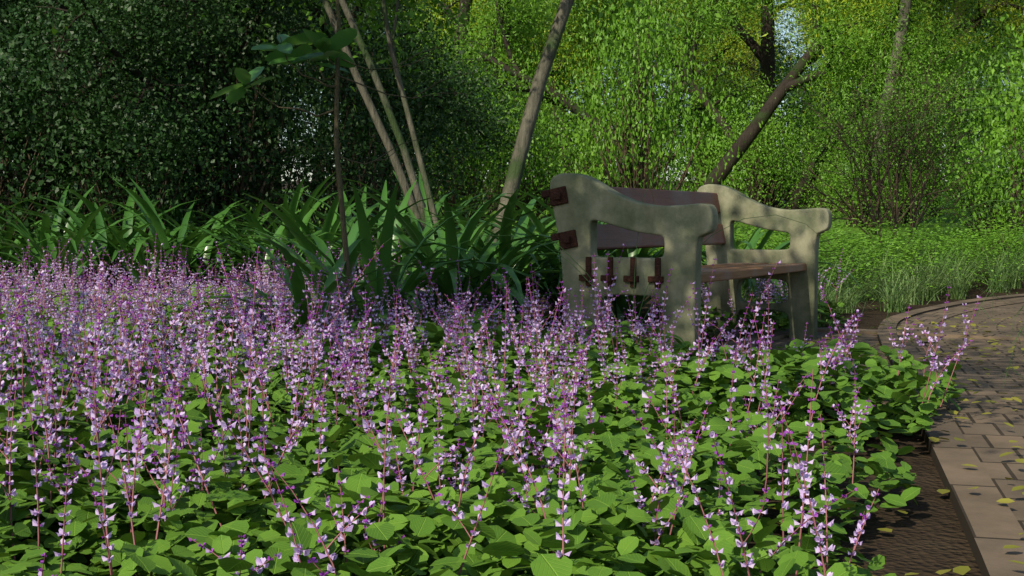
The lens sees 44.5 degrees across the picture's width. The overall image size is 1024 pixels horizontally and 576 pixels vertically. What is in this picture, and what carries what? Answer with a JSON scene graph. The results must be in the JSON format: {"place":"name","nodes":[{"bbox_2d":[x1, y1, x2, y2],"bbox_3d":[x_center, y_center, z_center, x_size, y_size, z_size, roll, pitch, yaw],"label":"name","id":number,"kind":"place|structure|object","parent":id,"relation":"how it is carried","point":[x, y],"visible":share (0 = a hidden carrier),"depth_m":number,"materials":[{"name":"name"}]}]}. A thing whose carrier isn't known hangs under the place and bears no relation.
{"place":"outdoors","nodes":[
{"label":"outdoors","id":0,"kind":"place"},
{"bbox_2d":[12,1,1023,180],"label":"sky","id":1,"kind":"structure","parent":0,"point":[781,11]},
{"bbox_2d":[14,181,1023,575],"bbox_3d":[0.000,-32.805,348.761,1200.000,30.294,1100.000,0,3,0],"label":"ground","id":2,"kind":"structure","parent":0,"point":[926,537],"depth_m":2.75,"materials":[{"name":"soil"}]},
{"bbox_2d":[0,0,293,232],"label":"dark tree","id":3,"kind":"object","parent":2,"relation":"on","point":[182,39],"visible":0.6,"depth_m":10.76,"materials":[{"name":"green plant"}]},
{"bbox_2d":[0,0,373,268],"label":"dark tree","id":4,"kind":"object","parent":2,"relation":"on","point":[174,99],"visible":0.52,"depth_m":10.55,"materials":[{"name":"green plant"}]},
{"bbox_2d":[0,0,516,283],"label":"dark shrubs","id":5,"kind":"object","parent":2,"relation":"on","point":[23,175],"visible":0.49,"depth_m":12.43,"materials":[{"name":"green plant"}]},
{"bbox_2d":[116,0,540,232],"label":"dark tree","id":6,"kind":"object","parent":2,"relation":"on","point":[331,92],"visible":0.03,"depth_m":21.89,"materials":[{"name":"green plant"}]},
{"bbox_2d":[209,0,466,322],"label":"sapling","id":7,"kind":"object","parent":2,"relation":"on","point":[284,52],"visible":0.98,"depth_m":5.57,"materials":[{"name":"green plant"}]},
{"bbox_2d":[165,0,598,212],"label":"dark tree","id":8,"kind":"object","parent":2,"relation":"on","point":[478,120],"visible":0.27,"depth_m":15.02,"materials":[{"name":"green plant"}]},
{"bbox_2d":[52,0,721,250],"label":"tree","id":9,"kind":"object","parent":2,"relation":"on","point":[513,179],"visible":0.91,"depth_m":10.44,"materials":[{"name":"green plant"}]},
{"bbox_2d":[0,171,885,340],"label":"strap leaf plants","id":10,"kind":"object","parent":2,"relation":"on","point":[479,262],"visible":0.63,"depth_m":7.97,"materials":[{"name":"green plant"}]},
{"bbox_2d":[0,223,980,575],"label":"flower bed","id":11,"kind":"object","parent":2,"relation":"on","point":[126,429],"visible":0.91,"depth_m":2.65,"materials":[{"name":"green plant"}]},
{"bbox_2d":[380,188,847,336],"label":"reed stems","id":12,"kind":"object","parent":2,"relation":"on","point":[581,267],"visible":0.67,"depth_m":5.16,"materials":[{"name":"green plant"}]},
{"bbox_2d":[541,173,831,348],"bbox_3d":[0.919,-0.103,6.053,0.774,0.851,1.926,2,3,29],"label":"park bench","id":13,"kind":"object","parent":2,"relation":"on","point":[680,227],"visible":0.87,"depth_m":5.37,"materials":[{"name":"concrete"}]},
{"bbox_2d":[642,236,1023,326],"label":"variegated grass tufts","id":14,"kind":"object","parent":2,"relation":"on","point":[884,293],"visible":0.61,"depth_m":9.71,"materials":[{"name":"green plant"}]},
{"bbox_2d":[702,327,1023,414],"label":"bench pad paving","id":15,"kind":"structure","parent":2,"relation":"on","point":[869,337],"depth_m":6.68,"materials":[{"name":"brick"}]},
{"bbox_2d":[712,333,1004,369],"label":"fallen leaves","id":16,"kind":"object","parent":15,"relation":"on","point":[919,348],"visible":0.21,"depth_m":6.35,"materials":[{"name":"plant"}]},
{"bbox_2d":[863,17,1023,387],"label":"shrub","id":17,"kind":"object","parent":2,"relation":"on","point":[996,75],"visible":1,"depth_m":4.71,"materials":[{"name":"green plant"}]},
{"bbox_2d":[71,189,1022,262],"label":"lawn","id":18,"kind":"structure","parent":0,"point":[903,227],"depth_m":25.04,"materials":[{"name":"green plant"}]},
{"bbox_2d":[159,9,293,201],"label":"tree","id":19,"kind":"object","parent":18,"relation":"on","point":[245,138],"depth_m":52.79,"materials":[{"name":"green plant"}]},
{"bbox_2d":[276,70,403,190],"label":"tree","id":20,"kind":"object","parent":18,"relation":"on","point":[304,141],"depth_m":70.65,"materials":[{"name":"green plant"}]},
{"bbox_2d":[288,1,416,175],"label":"tree","id":21,"kind":"object","parent":18,"relation":"on","point":[362,26],"depth_m":55.85,"materials":[{"name":"green plant"}]},
{"bbox_2d":[318,0,587,201],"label":"tree","id":22,"kind":"object","parent":18,"relation":"on","point":[423,48],"visible":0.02,"depth_m":51.49,"materials":[{"name":"green plant"}]},
{"bbox_2d":[399,0,617,210],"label":"bright tree","id":23,"kind":"object","parent":18,"relation":"on","point":[509,80],"visible":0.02,"depth_m":36.58,"materials":[{"name":"green plant"}]},
{"bbox_2d":[403,0,630,213],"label":"bright tree","id":24,"kind":"object","parent":18,"relation":"on","point":[463,2],"visible":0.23,"depth_m":31.84,"materials":[{"name":"green plant"}]},
{"bbox_2d":[414,0,662,173],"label":"bright tree","id":25,"kind":"object","parent":18,"relation":"on","point":[555,109],"visible":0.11,"depth_m":33.20,"materials":[{"name":"green plant"}]},
{"bbox_2d":[500,3,674,173],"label":"tree","id":26,"kind":"object","parent":18,"relation":"on","point":[600,72],"depth_m":58.47,"materials":[{"name":"green plant"}]},
{"bbox_2d":[543,0,734,154],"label":"tree","id":27,"kind":"object","parent":18,"relation":"on","point":[567,71],"visible":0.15,"depth_m":36.89,"materials":[{"name":"green plant"}]},
{"bbox_2d":[294,0,1015,201],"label":"tree arch trunks","id":28,"kind":"object","parent":18,"relation":"on","point":[502,19],"visible":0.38,"depth_m":26.81,"materials":[{"name":"green plant"}]},
{"bbox_2d":[386,0,1023,308],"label":"lawn shrubs","id":29,"kind":"object","parent":18,"relation":"on","point":[639,109],"depth_m":20.84,"materials":[{"name":"green plant"}]},
{"bbox_2d":[402,9,1023,208],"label":"dark shrubs","id":30,"kind":"object","parent":18,"relation":"on","point":[784,107],"visible":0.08,"depth_m":40.83,"materials":[{"name":"green plant"}]},
{"bbox_2d":[608,1,826,142],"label":"tree","id":31,"kind":"object","parent":18,"relation":"on","point":[725,58],"visible":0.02,"depth_m":61.92,"materials":[{"name":"green plant"}]},
{"bbox_2d":[652,2,788,179],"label":"tree","id":32,"kind":"object","parent":18,"relation":"on","point":[719,67],"depth_m":77.73,"materials":[{"name":"green plant"}]},
{"bbox_2d":[634,0,809,174],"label":"bright tree","id":33,"kind":"object","parent":18,"relation":"on","point":[750,66],"visible":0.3,"depth_m":43.76,"materials":[{"name":"green plant"}]},
{"bbox_2d":[655,0,800,176],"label":"bright tree","id":34,"kind":"object","parent":18,"relation":"on","point":[765,58],"visible":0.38,"depth_m":34.43,"materials":[{"name":"green plant"}]},
{"bbox_2d":[662,0,821,200],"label":"tree","id":35,"kind":"object","parent":18,"relation":"on","point":[777,57],"visible":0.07,"depth_m":51.24,"materials":[{"name":"green plant"}]},
{"bbox_2d":[516,0,1023,209],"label":"tree arch trunks","id":36,"kind":"object","parent":18,"relation":"on","point":[717,76],"visible":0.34,"depth_m":27.25,"materials":[{"name":"green plant"}]},
{"bbox_2d":[775,9,869,193],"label":"tree","id":37,"kind":"object","parent":18,"relation":"on","point":[810,73],"visible":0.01,"depth_m":73.47,"materials":[{"name":"green plant"}]},
{"bbox_2d":[733,0,958,225],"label":"tree","id":38,"kind":"object","parent":18,"relation":"on","point":[899,33],"visible":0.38,"depth_m":24.64,"materials":[{"name":"green plant"}]},
{"bbox_2d":[761,0,936,57],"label":"bright tree","id":39,"kind":"object","parent":18,"relation":"on","point":[877,3],"visible":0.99,"depth_m":18.65,"materials":[{"name":"green plant"}]},
{"bbox_2d":[745,29,1018,255],"bbox_3d":[4.212,-1.535,13.983,3.208,2.798,2.855,0,3,0],"label":"twiggy shrub","id":40,"kind":"object","parent":18,"relation":"on","point":[872,135],"visible":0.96,"depth_m":13.90,"materials":[{"name":"green plant"}]},
{"bbox_2d":[764,0,1023,216],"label":"bright tree","id":41,"kind":"object","parent":18,"relation":"on","point":[981,14],"visible":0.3,"depth_m":29.19,"materials":[{"name":"green plant"}]},
{"bbox_2d":[776,0,1021,203],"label":"bright tree","id":42,"kind":"object","parent":18,"relation":"on","point":[808,39],"visible":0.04,"depth_m":43.54,"materials":[{"name":"green plant"}]},
{"bbox_2d":[786,0,1023,198],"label":"tree","id":43,"kind":"object","parent":18,"relation":"on","point":[981,26],"visible":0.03,"depth_m":58.40,"materials":[{"name":"green plant"}]},
{"bbox_2d":[941,13,1023,158],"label":"tree","id":44,"kind":"object","parent":18,"relation":"on","point":[995,61],"visible":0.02,"depth_m":72.11,"materials":[{"name":"green plant"}]},
{"bbox_2d":[945,0,1023,198],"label":"tree","id":45,"kind":"object","parent":18,"relation":"on","point":[978,21],"visible":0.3,"depth_m":49.65,"materials":[{"name":"green plant"}]},
{"bbox_2d":[1008,112,1023,241],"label":"shrub","id":46,"kind":"object","parent":18,"relation":"on","point":[1013,222],"depth_m":18.91,"materials":[{"name":"green plant"}]},
{"bbox_2d":[877,294,1023,575],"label":"brick path","id":47,"kind":"structure","parent":0,"point":[992,527],"depth_m":3.81,"materials":[{"name":"brick"}]},
{"bbox_2d":[767,315,1023,575],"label":"fallen leaves","id":48,"kind":"object","parent":47,"relation":"on","point":[962,570],"visible":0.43,"depth_m":3.47,"materials":[{"name":"yellow plant"}]}
]}

